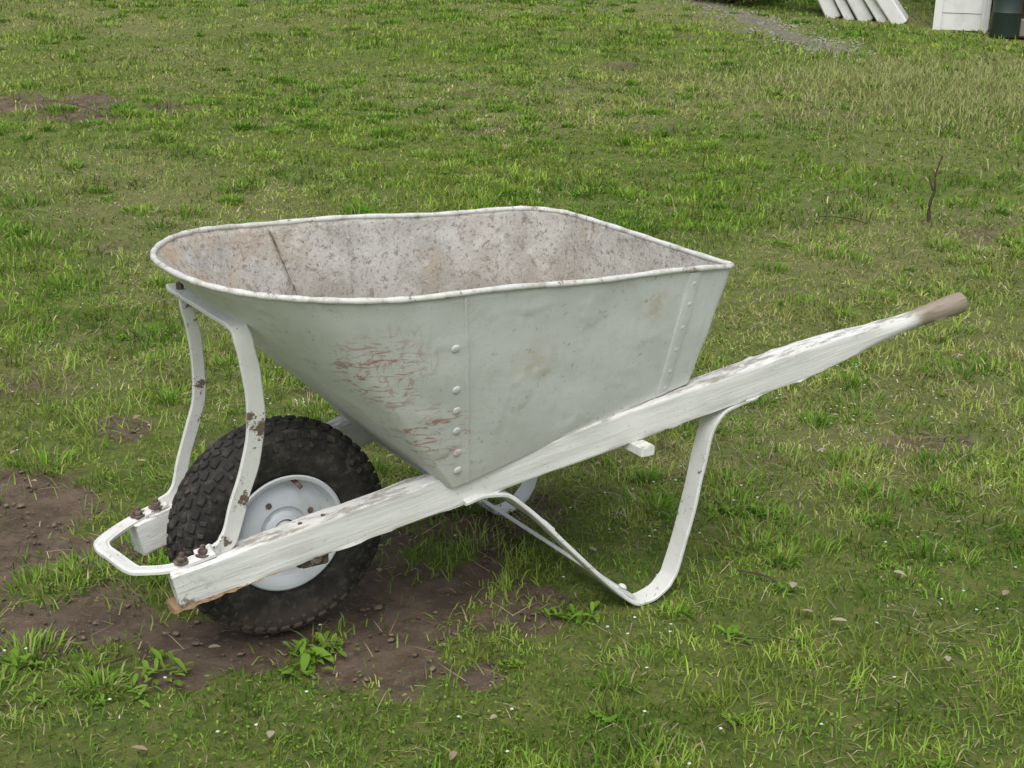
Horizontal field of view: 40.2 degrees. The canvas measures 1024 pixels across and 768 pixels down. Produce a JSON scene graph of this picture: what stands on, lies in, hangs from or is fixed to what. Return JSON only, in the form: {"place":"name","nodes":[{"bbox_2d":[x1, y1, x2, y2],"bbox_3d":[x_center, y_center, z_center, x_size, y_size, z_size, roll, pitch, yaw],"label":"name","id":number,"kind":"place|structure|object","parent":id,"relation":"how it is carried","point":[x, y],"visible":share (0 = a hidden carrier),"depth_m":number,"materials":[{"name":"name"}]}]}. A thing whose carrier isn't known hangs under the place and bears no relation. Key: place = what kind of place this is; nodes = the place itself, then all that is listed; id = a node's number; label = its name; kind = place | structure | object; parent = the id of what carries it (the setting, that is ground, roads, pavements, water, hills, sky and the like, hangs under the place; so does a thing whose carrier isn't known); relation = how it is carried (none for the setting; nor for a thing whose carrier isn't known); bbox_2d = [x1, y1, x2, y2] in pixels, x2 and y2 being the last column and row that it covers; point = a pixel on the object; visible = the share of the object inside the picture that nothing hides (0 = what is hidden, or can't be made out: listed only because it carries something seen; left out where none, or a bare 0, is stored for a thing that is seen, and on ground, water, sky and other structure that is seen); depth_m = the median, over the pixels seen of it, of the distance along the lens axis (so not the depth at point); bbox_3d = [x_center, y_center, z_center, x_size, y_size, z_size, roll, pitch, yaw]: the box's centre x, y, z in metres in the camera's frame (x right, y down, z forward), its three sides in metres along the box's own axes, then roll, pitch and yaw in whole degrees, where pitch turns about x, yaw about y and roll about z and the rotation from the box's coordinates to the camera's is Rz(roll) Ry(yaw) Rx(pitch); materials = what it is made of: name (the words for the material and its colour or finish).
{"place":"outdoors","nodes":[
{"label":"outdoors","id":0,"kind":"place"},
{"bbox_2d":[0,0,1023,767],"bbox_3d":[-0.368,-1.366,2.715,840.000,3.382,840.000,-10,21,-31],"label":"ground","id":1,"kind":"structure","parent":0,"point":[50,508],"depth_m":3.29,"materials":[{"name":"green plant"}]},
{"bbox_2d":[0,418,567,693],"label":"soil clods","id":2,"kind":"object","parent":1,"relation":"on","point":[197,642],"visible":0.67,"depth_m":2.61,"materials":[{"name":"brown soil"}]},
{"bbox_2d":[50,100,867,672],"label":"fallen twigs","id":3,"kind":"object","parent":1,"relation":"on","point":[738,570],"visible":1,"depth_m":2.77,"materials":[{"name":"brown wood"}]},
{"bbox_2d":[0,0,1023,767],"bbox_3d":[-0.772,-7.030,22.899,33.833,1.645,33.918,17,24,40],"label":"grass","id":4,"kind":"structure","parent":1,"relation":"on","point":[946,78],"depth_m":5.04,"materials":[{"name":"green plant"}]},
{"bbox_2d":[0,64,1023,767],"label":"clover ground cover","id":5,"kind":"object","parent":1,"relation":"on","point":[550,472],"visible":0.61,"depth_m":3.29,"materials":[{"name":"green plant"}]},
{"bbox_2d":[0,52,1023,767],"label":"broadleaf weeds","id":6,"kind":"object","parent":1,"relation":"on","point":[308,658],"visible":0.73,"depth_m":2.44,"materials":[{"name":"green plant"}]},
{"bbox_2d":[10,126,1016,759],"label":"dead leaves","id":7,"kind":"object","parent":1,"relation":"on","point":[792,584],"visible":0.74,"depth_m":2.72,"materials":[{"name":"brown plant"}]},
{"bbox_2d":[93,206,966,633],"bbox_3d":[0.037,0.037,2.703,1.681,0.693,0.674,-10,21,-31],"label":"wheelbarrow","id":8,"kind":"object","parent":1,"relation":"on","point":[455,358],"visible":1,"depth_m":2.44,"materials":[{"name":"white paint"}]},
{"bbox_2d":[686,0,793,4],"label":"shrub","id":9,"kind":"object","parent":1,"relation":"on","point":[733,1],"visible":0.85,"depth_m":14.04,"materials":[{"name":"green plant"}]},
{"bbox_2d":[670,0,908,61],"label":"gravel stones","id":10,"kind":"object","parent":1,"relation":"on","point":[772,32],"visible":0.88,"depth_m":12.24,"materials":[{"name":"grey gravel"}]},
{"bbox_2d":[818,0,907,23],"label":"panels","id":11,"kind":"object","parent":1,"relation":"on","point":[893,11],"visible":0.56,"depth_m":13.04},
{"bbox_2d":[927,156,942,222],"bbox_3d":[1.798,-0.823,5.976,0.048,0.307,0.018,7,19,16],"label":"dead twig","id":12,"kind":"object","parent":1,"relation":"on","point":[929,205],"visible":0.97,"depth_m":5.97,"materials":[{"name":"brown wood"}]},
{"bbox_2d":[932,0,991,33],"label":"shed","id":13,"kind":"structure","parent":1,"relation":"on","point":[950,15],"depth_m":12.57,"materials":[{"name":"metal"}]},
{"bbox_2d":[989,0,1023,37],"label":"barrel","id":14,"kind":"object","parent":1,"relation":"on","point":[1006,18],"visible":0.97,"depth_m":12.17,"materials":[{"name":"green paint"}]},
{"bbox_2d":[1018,17,1023,37],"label":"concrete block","id":15,"kind":"structure","parent":1,"relation":"on","point":[1021,34],"depth_m":12.25,"materials":[{"name":"grey concrete"}]},
{"bbox_2d":[2,151,1022,763],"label":"tiny white flowers","id":16,"kind":"object","parent":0,"point":[570,507],"visible":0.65,"depth_m":3.17,"materials":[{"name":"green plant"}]},
{"bbox_2d":[684,0,849,51],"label":"gravel path","id":17,"kind":"structure","parent":0,"point":[769,25],"depth_m":12.50,"materials":[{"name":"grey gravel"}]}
]}

